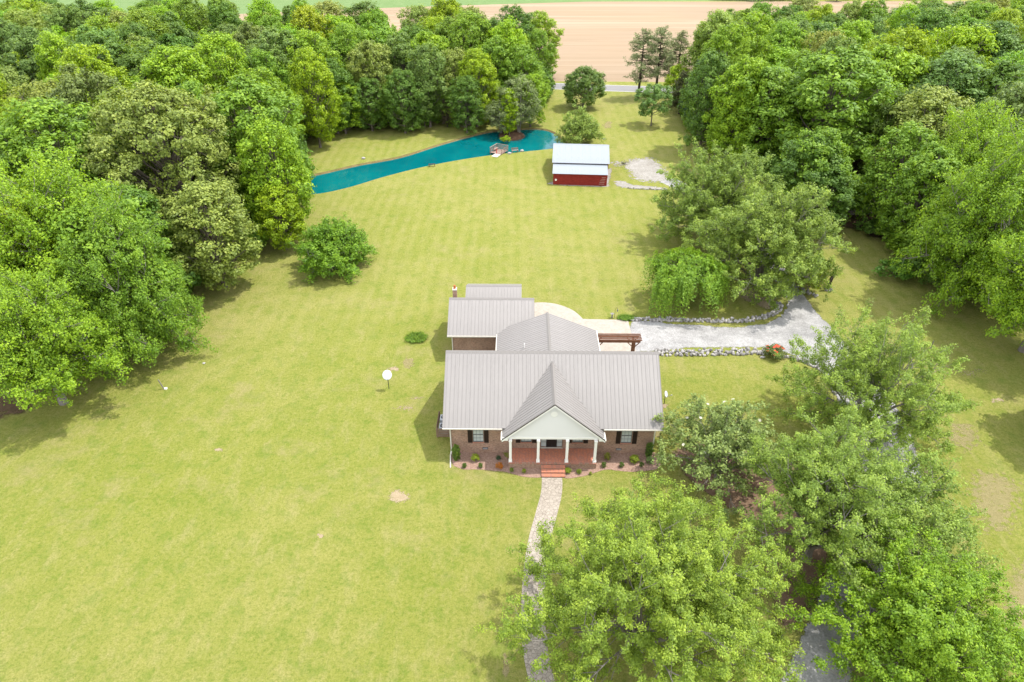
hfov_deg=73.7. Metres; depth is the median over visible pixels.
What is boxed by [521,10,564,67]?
broadleaf tree
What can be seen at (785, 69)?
broadleaf tree
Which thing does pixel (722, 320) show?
stone edging
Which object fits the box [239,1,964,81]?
stubble field
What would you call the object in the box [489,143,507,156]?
fishing jetty
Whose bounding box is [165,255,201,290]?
understorey bush
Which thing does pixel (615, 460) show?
mulch bed
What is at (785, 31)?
broadleaf tree
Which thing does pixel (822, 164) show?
broadleaf tree
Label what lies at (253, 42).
broadleaf tree
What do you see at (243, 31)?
broadleaf tree
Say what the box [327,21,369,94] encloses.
broadleaf tree
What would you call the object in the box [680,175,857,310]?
yard tree
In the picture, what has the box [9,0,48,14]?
broadleaf tree
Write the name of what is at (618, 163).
gravel patch
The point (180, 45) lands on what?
broadleaf tree
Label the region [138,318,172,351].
understorey bush
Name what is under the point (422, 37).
broadleaf tree
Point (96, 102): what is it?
broadleaf tree
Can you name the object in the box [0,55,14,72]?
broadleaf tree
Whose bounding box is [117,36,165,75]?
broadleaf tree
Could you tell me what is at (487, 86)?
broadleaf tree
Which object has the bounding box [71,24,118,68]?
broadleaf tree
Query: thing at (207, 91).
broadleaf tree
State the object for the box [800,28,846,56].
broadleaf tree
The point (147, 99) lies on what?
broadleaf tree
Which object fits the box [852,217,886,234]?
understorey bush
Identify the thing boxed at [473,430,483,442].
window
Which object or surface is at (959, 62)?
broadleaf tree
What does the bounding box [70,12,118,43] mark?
broadleaf tree
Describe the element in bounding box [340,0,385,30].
broadleaf tree
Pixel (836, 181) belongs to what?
broadleaf tree
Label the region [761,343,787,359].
flowering bush
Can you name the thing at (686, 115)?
understorey bush
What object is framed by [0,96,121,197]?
broadleaf tree
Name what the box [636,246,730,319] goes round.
weeping tree
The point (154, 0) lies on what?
broadleaf tree
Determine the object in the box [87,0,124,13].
broadleaf tree
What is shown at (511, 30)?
broadleaf tree
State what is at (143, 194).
broadleaf tree
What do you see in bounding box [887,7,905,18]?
broadleaf tree
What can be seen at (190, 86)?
broadleaf tree
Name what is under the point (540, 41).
broadleaf tree
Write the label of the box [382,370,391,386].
satellite dish
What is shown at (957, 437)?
worn patch
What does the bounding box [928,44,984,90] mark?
broadleaf tree
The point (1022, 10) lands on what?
broadleaf tree
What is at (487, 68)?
broadleaf tree
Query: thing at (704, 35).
broadleaf tree
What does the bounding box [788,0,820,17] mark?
broadleaf tree
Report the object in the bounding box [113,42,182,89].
broadleaf tree
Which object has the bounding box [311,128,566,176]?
pond bank
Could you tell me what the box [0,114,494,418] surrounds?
woodland floor
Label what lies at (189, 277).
understorey bush
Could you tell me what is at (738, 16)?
broadleaf tree
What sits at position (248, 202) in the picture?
understorey bush
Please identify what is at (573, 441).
window
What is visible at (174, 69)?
broadleaf tree
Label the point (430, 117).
broadleaf tree
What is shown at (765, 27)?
broadleaf tree
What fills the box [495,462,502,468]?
garden bush
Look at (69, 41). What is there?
broadleaf tree
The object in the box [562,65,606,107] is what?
lawn tree
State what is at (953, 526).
front tree
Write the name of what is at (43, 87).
broadleaf tree
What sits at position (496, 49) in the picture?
broadleaf tree
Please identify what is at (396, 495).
worn patch
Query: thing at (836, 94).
broadleaf tree
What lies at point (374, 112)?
understorey bush
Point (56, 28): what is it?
broadleaf tree
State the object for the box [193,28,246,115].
broadleaf tree
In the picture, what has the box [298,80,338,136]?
broadleaf tree
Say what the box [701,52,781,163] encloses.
broadleaf tree
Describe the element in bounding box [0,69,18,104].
broadleaf tree
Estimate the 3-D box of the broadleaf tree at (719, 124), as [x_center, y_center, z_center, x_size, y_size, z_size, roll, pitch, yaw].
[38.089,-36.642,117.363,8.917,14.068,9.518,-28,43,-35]
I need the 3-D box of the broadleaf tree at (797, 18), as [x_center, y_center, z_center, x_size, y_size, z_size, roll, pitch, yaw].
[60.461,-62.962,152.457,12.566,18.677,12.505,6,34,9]
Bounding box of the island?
[499,130,524,140]
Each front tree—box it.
[474,470,806,681]
[736,406,947,593]
[764,298,983,472]
[780,512,1023,681]
[819,443,1003,583]
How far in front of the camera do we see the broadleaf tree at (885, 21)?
168.39 m
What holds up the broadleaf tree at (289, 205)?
on the ground
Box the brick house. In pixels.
[442,284,663,477]
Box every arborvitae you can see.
[451,444,460,460]
[645,442,653,456]
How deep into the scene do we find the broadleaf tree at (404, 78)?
132.58 m
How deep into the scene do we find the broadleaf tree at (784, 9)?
184.65 m
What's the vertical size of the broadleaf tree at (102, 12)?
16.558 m
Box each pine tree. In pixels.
[439,92,453,126]
[623,27,662,97]
[639,24,677,83]
[659,30,693,84]
[667,70,688,113]
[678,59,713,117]
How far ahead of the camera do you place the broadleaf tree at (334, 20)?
154.14 m
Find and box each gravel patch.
[610,161,625,166]
[613,181,663,188]
[623,157,667,182]
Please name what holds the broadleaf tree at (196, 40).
on the woodland floor at (7, 408)
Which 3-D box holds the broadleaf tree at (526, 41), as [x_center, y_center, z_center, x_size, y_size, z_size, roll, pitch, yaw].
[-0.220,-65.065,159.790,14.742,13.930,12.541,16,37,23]
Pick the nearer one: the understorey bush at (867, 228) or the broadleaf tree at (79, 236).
the broadleaf tree at (79, 236)
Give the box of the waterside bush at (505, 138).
[499,135,510,141]
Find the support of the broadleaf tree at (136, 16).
on the woodland floor at (7, 408)
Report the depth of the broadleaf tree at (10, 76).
118.34 m
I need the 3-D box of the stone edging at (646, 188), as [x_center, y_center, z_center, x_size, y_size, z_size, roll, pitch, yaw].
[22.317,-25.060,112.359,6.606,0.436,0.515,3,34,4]
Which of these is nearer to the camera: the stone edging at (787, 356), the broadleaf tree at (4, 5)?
the stone edging at (787, 356)
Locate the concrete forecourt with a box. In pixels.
[534,302,635,350]
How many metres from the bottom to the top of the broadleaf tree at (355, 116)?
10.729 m
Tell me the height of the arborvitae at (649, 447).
1.895 m
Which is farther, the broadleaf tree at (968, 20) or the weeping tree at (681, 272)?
the broadleaf tree at (968, 20)
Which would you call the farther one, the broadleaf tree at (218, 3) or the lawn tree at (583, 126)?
the broadleaf tree at (218, 3)
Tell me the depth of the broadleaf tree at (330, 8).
177.30 m
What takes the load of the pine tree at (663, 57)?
on the ground
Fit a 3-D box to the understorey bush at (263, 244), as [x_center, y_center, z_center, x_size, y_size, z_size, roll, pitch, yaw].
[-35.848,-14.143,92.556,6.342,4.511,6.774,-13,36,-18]
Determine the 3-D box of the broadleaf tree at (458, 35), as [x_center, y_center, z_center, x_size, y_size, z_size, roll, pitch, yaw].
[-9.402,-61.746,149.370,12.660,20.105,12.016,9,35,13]
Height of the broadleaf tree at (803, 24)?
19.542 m
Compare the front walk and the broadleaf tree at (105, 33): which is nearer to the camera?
the front walk
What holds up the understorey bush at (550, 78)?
on the woodland floor at (7, 408)
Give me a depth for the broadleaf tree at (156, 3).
197.02 m
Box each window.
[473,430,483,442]
[520,439,531,442]
[572,440,582,443]
[620,431,632,443]
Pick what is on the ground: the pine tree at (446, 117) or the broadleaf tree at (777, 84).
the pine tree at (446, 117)
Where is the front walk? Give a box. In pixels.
[521,477,561,681]
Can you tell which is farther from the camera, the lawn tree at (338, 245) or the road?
the road
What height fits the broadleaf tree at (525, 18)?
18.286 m
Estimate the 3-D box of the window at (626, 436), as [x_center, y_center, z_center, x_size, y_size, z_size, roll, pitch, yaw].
[9.971,8.282,59.411,1.020,1.720,0.180,0,34,0]
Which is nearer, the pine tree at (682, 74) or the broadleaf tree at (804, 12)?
the pine tree at (682, 74)
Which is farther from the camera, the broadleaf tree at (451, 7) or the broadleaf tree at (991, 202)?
the broadleaf tree at (451, 7)
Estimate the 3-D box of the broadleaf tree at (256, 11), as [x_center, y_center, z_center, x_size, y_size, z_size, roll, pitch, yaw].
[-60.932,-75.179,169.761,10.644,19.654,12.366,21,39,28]
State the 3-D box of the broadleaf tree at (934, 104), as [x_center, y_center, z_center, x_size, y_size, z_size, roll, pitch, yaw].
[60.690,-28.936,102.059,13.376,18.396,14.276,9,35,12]
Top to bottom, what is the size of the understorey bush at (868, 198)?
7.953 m
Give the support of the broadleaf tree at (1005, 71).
on the woodland floor at (852, 219)
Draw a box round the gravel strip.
[548,168,611,186]
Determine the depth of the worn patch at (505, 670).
43.99 m
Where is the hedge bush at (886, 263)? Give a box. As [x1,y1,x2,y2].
[871,257,917,279]
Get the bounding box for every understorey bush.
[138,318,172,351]
[161,248,185,291]
[163,255,200,307]
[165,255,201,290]
[172,223,235,263]
[180,248,214,287]
[214,188,268,243]
[219,212,267,239]
[230,167,268,194]
[231,223,266,250]
[239,191,274,222]
[285,145,317,184]
[291,125,307,153]
[299,121,309,141]
[340,103,356,126]
[353,111,377,128]
[360,102,386,123]
[538,68,555,88]
[543,69,555,88]
[671,83,682,106]
[676,97,688,116]
[681,101,694,126]
[682,108,695,131]
[753,149,804,179]
[754,148,780,172]
[833,171,878,219]
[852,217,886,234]
[874,214,892,237]
[882,212,931,260]
[901,245,932,272]
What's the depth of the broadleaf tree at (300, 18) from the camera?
149.45 m
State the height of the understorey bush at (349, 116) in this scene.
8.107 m
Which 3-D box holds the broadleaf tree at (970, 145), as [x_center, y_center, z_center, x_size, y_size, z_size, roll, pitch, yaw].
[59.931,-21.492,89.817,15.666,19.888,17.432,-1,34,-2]
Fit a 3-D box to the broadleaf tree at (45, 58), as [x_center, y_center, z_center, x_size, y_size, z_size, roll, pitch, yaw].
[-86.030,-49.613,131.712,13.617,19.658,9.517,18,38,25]
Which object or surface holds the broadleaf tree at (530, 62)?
on the ground
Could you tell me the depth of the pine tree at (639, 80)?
153.64 m
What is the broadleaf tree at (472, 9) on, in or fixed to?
on the woodland floor at (7, 408)
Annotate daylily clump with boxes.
[403,330,428,342]
[617,313,636,320]
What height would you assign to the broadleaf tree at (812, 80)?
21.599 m
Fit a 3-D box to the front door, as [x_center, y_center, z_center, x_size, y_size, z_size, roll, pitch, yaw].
[3.472,8.491,59.633,1.940,2.175,0.240,0,34,0]
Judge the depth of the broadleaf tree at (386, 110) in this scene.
135.44 m
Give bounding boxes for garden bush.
[471,453,479,461]
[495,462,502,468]
[565,467,571,473]
[604,452,610,459]
[629,454,638,463]
[646,455,654,463]
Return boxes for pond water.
[308,130,562,193]
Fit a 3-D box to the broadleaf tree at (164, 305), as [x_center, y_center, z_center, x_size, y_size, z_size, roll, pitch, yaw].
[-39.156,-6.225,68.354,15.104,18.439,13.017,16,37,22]
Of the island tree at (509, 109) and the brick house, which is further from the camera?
the island tree at (509, 109)
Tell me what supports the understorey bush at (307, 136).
on the woodland floor at (7, 408)
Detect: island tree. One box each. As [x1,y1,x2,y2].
[483,99,516,132]
[495,74,541,132]
[499,87,518,134]
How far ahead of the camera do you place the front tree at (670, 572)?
39.13 m
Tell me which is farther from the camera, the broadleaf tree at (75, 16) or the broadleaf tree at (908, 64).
the broadleaf tree at (75, 16)
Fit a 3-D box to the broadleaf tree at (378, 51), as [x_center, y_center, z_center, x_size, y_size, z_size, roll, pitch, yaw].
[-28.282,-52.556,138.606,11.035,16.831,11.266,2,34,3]
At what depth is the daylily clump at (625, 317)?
78.88 m
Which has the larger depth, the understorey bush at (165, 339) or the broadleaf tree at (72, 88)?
the broadleaf tree at (72, 88)
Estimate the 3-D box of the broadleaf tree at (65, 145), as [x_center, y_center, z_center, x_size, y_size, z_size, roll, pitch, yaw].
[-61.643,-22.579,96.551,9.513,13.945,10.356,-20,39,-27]
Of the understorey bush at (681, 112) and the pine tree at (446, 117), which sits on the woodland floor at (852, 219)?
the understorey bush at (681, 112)
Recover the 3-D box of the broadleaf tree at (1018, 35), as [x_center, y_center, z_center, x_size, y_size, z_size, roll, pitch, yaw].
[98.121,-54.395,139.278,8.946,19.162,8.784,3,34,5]
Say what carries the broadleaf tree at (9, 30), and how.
on the woodland floor at (7, 408)
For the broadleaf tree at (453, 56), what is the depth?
135.37 m
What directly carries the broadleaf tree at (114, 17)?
on the woodland floor at (7, 408)
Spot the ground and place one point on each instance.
(148, 532)
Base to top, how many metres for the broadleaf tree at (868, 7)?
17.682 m
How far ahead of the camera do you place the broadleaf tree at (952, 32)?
137.49 m
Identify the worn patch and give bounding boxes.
[390,489,409,502]
[403,359,413,368]
[503,653,508,675]
[604,121,610,127]
[939,424,981,453]
[969,469,1021,533]
[1003,562,1023,628]
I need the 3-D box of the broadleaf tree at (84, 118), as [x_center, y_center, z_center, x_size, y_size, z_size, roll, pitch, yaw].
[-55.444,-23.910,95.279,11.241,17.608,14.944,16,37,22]
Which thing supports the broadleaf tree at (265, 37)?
on the woodland floor at (7, 408)
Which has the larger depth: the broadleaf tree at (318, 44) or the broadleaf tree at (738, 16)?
the broadleaf tree at (738, 16)
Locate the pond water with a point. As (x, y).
(481, 144)
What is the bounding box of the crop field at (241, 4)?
[0,0,746,13]
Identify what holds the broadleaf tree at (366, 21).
on the woodland floor at (7, 408)
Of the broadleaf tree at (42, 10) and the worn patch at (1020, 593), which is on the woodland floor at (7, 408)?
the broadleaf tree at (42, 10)
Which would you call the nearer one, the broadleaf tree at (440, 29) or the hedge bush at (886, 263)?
the hedge bush at (886, 263)
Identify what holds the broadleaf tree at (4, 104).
on the woodland floor at (7, 408)
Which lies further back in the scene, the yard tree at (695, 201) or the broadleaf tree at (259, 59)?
the broadleaf tree at (259, 59)
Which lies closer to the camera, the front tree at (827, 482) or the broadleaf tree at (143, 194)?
the front tree at (827, 482)
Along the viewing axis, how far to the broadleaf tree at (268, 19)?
152.40 m
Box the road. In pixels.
[551,83,672,92]
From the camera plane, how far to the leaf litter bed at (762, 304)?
83.18 m
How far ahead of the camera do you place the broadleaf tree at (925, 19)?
147.81 m
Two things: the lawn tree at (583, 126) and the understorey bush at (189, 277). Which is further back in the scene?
the lawn tree at (583, 126)
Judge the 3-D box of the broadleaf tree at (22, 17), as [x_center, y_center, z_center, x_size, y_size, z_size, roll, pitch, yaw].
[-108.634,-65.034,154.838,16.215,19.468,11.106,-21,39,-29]
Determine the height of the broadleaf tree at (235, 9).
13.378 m
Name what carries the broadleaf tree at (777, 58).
on the woodland floor at (852, 219)
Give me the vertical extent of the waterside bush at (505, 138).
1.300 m
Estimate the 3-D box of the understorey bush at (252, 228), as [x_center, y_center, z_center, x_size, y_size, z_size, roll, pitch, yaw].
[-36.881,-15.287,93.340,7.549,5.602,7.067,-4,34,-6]
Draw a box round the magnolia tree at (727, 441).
[649,392,791,526]
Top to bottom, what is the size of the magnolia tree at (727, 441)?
8.054 m
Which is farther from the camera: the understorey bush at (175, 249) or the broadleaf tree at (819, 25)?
the broadleaf tree at (819, 25)
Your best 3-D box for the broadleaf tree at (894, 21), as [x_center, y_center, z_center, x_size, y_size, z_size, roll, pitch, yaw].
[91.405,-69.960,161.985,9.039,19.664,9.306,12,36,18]
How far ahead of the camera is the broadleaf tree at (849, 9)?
178.57 m
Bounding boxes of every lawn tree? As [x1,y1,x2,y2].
[287,211,378,283]
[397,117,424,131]
[553,99,607,143]
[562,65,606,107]
[634,83,672,125]
[663,63,690,105]
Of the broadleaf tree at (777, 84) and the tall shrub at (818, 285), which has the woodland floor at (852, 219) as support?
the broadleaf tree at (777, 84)
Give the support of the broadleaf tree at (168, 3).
on the woodland floor at (7, 408)
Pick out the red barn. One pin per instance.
(580, 164)
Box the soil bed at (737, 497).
[674,441,827,626]
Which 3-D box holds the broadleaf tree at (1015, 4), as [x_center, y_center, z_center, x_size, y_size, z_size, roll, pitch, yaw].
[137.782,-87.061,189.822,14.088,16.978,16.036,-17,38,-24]
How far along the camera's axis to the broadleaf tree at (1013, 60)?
122.78 m
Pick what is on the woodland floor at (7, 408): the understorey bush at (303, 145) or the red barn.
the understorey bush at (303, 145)
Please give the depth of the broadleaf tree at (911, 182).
85.72 m
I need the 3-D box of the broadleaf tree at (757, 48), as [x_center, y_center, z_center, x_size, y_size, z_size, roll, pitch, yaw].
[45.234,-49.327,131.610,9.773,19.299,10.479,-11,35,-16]
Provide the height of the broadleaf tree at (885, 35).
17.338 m
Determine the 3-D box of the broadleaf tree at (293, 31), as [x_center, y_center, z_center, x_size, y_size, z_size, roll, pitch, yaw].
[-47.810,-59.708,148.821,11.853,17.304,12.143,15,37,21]
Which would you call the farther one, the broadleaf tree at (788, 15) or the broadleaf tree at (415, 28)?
the broadleaf tree at (788, 15)
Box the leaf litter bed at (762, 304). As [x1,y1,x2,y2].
[739,277,771,309]
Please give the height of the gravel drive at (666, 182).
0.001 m
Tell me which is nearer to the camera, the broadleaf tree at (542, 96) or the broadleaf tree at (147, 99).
the broadleaf tree at (147, 99)
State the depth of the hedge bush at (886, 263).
86.20 m
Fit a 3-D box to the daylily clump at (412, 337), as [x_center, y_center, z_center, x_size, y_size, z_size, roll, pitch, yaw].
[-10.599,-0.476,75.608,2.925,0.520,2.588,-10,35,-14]
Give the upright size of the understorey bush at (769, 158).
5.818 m
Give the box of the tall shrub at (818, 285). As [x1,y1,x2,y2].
[797,255,831,288]
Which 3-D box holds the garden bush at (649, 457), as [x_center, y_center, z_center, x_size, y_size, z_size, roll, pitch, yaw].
[12.000,10.337,59.267,0.715,0.873,0.774,28,43,35]
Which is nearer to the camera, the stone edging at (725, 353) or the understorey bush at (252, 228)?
the stone edging at (725, 353)
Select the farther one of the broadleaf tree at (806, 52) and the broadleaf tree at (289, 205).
the broadleaf tree at (806, 52)
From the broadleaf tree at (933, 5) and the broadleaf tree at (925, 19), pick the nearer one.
the broadleaf tree at (925, 19)
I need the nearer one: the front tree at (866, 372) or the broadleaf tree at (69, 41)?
the front tree at (866, 372)
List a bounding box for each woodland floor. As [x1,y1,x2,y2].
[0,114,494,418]
[765,136,978,298]
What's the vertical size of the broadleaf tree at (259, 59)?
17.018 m
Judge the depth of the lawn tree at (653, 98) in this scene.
137.99 m
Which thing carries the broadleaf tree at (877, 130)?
on the woodland floor at (852, 219)
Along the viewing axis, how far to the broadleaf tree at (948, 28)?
144.54 m
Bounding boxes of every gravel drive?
[630,271,921,681]
[661,180,784,270]
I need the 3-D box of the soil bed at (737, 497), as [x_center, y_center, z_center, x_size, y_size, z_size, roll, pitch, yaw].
[20.988,13.974,54.496,11.696,0.001,20.179,-7,35,-11]
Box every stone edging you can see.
[627,187,665,189]
[630,301,783,322]
[655,347,767,356]
[782,355,835,394]
[797,284,817,296]
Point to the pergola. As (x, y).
(619, 336)
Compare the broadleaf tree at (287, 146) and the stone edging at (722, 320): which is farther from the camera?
the broadleaf tree at (287, 146)
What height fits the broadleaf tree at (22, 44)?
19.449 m
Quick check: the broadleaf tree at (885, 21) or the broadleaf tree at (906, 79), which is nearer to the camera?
the broadleaf tree at (906, 79)
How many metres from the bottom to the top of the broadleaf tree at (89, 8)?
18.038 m
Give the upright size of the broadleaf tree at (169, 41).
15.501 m
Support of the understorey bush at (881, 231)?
on the woodland floor at (852, 219)
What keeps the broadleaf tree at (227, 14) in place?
on the woodland floor at (7, 408)
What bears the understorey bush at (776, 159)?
on the woodland floor at (852, 219)
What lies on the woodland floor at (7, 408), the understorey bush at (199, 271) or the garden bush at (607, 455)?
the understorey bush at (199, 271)
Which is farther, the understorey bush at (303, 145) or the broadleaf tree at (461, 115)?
the broadleaf tree at (461, 115)
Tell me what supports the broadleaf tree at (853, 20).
on the woodland floor at (852, 219)
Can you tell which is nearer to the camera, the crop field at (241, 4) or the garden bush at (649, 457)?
the garden bush at (649, 457)
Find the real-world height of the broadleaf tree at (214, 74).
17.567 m
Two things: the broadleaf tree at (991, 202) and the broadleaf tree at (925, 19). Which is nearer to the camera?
the broadleaf tree at (991, 202)
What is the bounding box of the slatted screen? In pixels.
[436,411,449,437]
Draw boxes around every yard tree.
[649,137,784,253]
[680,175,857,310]
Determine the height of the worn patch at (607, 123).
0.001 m
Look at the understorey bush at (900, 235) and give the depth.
89.95 m
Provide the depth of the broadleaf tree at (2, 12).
159.23 m
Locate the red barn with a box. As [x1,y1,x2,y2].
[552,143,609,185]
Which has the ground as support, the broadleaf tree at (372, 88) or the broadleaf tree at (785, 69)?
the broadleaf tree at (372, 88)
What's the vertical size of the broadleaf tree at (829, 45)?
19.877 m
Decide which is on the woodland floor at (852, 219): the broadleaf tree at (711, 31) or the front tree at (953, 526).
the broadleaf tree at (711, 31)
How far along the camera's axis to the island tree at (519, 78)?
132.81 m
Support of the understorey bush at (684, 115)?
on the woodland floor at (852, 219)
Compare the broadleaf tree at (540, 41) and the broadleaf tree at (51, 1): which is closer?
the broadleaf tree at (540, 41)
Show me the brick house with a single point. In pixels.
(552, 396)
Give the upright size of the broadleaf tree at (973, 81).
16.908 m
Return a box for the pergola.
[597,333,641,350]
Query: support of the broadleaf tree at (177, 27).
on the woodland floor at (7, 408)
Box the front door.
[540,439,562,447]
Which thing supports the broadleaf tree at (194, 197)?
on the ground
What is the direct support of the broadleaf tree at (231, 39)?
on the woodland floor at (7, 408)
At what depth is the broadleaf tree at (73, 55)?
107.83 m
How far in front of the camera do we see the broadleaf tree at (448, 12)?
171.26 m
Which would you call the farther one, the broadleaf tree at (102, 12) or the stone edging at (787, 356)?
the broadleaf tree at (102, 12)
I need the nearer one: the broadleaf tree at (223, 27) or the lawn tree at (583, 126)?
the lawn tree at (583, 126)
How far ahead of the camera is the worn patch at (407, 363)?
71.92 m
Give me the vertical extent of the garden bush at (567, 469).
0.582 m
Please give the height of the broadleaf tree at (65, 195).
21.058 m
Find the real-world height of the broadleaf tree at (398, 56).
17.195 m
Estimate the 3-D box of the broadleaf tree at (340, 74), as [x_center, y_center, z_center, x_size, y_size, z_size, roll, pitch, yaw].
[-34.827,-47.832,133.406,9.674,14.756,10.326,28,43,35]
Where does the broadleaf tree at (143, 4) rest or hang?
on the woodland floor at (7, 408)
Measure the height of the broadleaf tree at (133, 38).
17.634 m
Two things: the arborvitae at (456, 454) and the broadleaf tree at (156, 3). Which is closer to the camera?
the arborvitae at (456, 454)
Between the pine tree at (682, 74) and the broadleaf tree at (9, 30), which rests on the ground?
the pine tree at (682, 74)
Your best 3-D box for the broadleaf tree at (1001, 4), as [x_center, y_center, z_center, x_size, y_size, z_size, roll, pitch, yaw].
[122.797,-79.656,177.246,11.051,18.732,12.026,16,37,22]
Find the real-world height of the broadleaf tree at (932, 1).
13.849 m
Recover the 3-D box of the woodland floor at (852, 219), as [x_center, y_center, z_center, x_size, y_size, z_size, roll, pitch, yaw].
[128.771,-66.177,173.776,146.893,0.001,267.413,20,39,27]
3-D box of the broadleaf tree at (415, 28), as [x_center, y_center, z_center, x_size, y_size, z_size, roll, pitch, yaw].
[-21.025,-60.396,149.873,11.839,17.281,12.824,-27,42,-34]
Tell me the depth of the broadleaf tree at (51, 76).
123.11 m
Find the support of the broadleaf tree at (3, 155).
on the woodland floor at (7, 408)
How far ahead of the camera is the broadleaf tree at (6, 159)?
82.25 m
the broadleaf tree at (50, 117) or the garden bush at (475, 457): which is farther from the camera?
the broadleaf tree at (50, 117)
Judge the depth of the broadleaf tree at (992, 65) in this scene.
119.19 m
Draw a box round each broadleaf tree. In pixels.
[0,0,33,17]
[0,6,29,51]
[0,7,49,73]
[0,17,28,73]
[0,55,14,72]
[0,64,39,125]
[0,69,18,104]
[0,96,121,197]
[0,97,46,138]
[0,139,34,169]
[0,143,23,190]
[0,146,151,306]
[0,186,58,331]
[0,265,133,410]
[1,78,58,137]
[2,25,69,85]
[4,52,36,84]
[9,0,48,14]
[31,30,74,82]
[34,0,57,5]
[36,3,70,26]
[37,25,70,36]
[37,36,77,71]
[38,73,59,100]
[38,192,184,341]
[40,13,72,33]
[41,134,75,181]
[43,2,91,34]
[44,62,120,143]
[50,178,219,379]
[52,42,131,105]
[65,110,164,197]
[66,0,110,29]
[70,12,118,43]
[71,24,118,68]
[76,79,249,219]
[79,32,144,79]
[81,82,174,198]
[81,182,183,257]
[83,7,114,20]
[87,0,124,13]
[105,9,127,26]
[111,22,165,45]
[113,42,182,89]
[115,6,172,45]
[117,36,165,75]
[124,33,155,48]
[127,0,154,11]
[128,5,172,18]
[128,44,226,96]
[138,0,176,9]
[147,0,163,6]
[150,3,186,38]
[150,11,199,46]
[157,33,194,48]
[160,11,197,35]
[160,178,265,290]
[161,0,185,12]
[162,80,232,205]
[165,84,235,176]
[171,0,211,41]
[174,44,199,57]
[192,34,211,47]
[192,46,227,87]
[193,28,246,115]
[201,2,242,36]
[202,73,315,204]
[207,0,239,17]
[208,22,238,42]
[221,31,246,56]
[226,0,241,20]
[227,66,305,134]
[231,21,267,49]
[233,114,316,233]
[241,39,283,75]
[242,48,291,109]
[243,0,284,39]
[247,25,308,87]
[254,14,286,33]
[254,182,307,250]
[270,23,300,60]
[278,28,342,94]
[281,5,315,28]
[285,0,320,31]
[286,46,341,147]
[290,3,335,45]
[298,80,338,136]
[312,0,345,24]
[314,58,361,133]
[315,14,357,54]
[323,80,362,133]
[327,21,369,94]
[331,15,359,41]
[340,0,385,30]
[344,39,397,108]
[345,22,398,92]
[349,77,388,130]
[358,7,396,32]
[374,82,409,128]
[375,31,422,86]
[382,68,427,132]
[389,23,435,65]
[396,3,432,31]
[405,31,457,87]
[405,40,449,126]
[407,81,439,126]
[416,15,446,36]
[421,0,463,29]
[427,15,468,48]
[431,47,470,123]
[432,1,462,17]
[434,79,461,126]
[445,8,491,76]
[445,75,486,135]
[447,4,486,48]
[454,48,499,126]
[472,34,519,116]
[475,83,490,123]
[476,14,507,43]
[486,15,531,87]
[491,41,547,110]
[499,3,537,52]
[508,32,531,49]
[513,73,551,126]
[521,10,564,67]
[526,28,556,73]
[532,69,550,92]
[678,47,734,150]
[679,8,742,87]
[688,12,738,66]
[697,22,753,85]
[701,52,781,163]
[704,87,762,161]
[721,11,779,63]
[722,8,737,15]
[723,66,814,162]
[729,65,811,142]
[730,8,765,27]
[730,31,773,64]
[749,20,811,68]
[750,0,780,19]
[760,42,902,171]
[764,133,845,220]
[765,44,797,72]
[769,19,817,64]
[771,4,803,22]
[771,10,808,28]
[775,14,816,42]
[775,125,853,216]
[782,11,810,22]
[783,47,826,97]
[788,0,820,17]
[794,56,844,144]
[794,164,859,234]
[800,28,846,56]
[807,3,836,22]
[809,18,840,41]
[816,34,857,131]
[818,12,850,28]
[832,19,876,48]
[836,0,862,22]
[838,17,870,34]
[841,43,930,158]
[850,0,890,24]
[854,120,942,232]
[856,84,935,176]
[857,13,890,44]
[861,33,914,53]
[862,23,936,66]
[863,83,975,192]
[865,57,931,143]
[876,140,980,258]
[877,19,891,33]
[887,0,920,45]
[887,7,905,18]
[889,105,1023,318]
[893,49,996,132]
[895,6,958,50]
[897,99,1023,215]
[911,0,948,8]
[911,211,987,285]
[915,2,948,10]
[924,23,1001,67]
[927,25,970,49]
[927,30,959,48]
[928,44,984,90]
[942,0,976,15]
[943,63,983,118]
[952,3,984,20]
[954,0,1009,30]
[954,14,990,28]
[955,59,1023,144]
[958,20,1023,65]
[964,81,1023,143]
[965,230,1023,352]
[980,0,1010,9]
[983,27,1022,60]
[983,51,1023,67]
[984,63,994,70]
[986,6,1023,36]
[994,49,1023,77]
[997,0,1023,10]
[1010,4,1023,27]
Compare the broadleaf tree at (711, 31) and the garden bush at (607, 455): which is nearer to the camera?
the garden bush at (607, 455)
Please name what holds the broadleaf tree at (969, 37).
on the woodland floor at (852, 219)
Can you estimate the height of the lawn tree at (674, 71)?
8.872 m
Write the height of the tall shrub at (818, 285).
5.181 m
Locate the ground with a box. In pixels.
[0,0,1023,681]
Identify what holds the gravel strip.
on the ground
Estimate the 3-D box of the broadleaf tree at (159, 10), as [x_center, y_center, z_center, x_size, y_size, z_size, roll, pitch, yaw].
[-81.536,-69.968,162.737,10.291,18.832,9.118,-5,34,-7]
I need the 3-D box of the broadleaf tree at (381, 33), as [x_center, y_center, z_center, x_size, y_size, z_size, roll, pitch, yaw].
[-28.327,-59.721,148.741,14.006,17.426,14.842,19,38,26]
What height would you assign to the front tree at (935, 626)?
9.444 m
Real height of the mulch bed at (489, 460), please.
0.001 m
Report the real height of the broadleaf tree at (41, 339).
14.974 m
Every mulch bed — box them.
[451,452,541,477]
[565,452,659,477]
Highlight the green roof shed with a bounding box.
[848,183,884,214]
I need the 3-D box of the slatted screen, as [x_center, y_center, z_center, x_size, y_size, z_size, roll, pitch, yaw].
[-6.080,7.666,62.865,1.545,1.150,2.435,0,34,0]

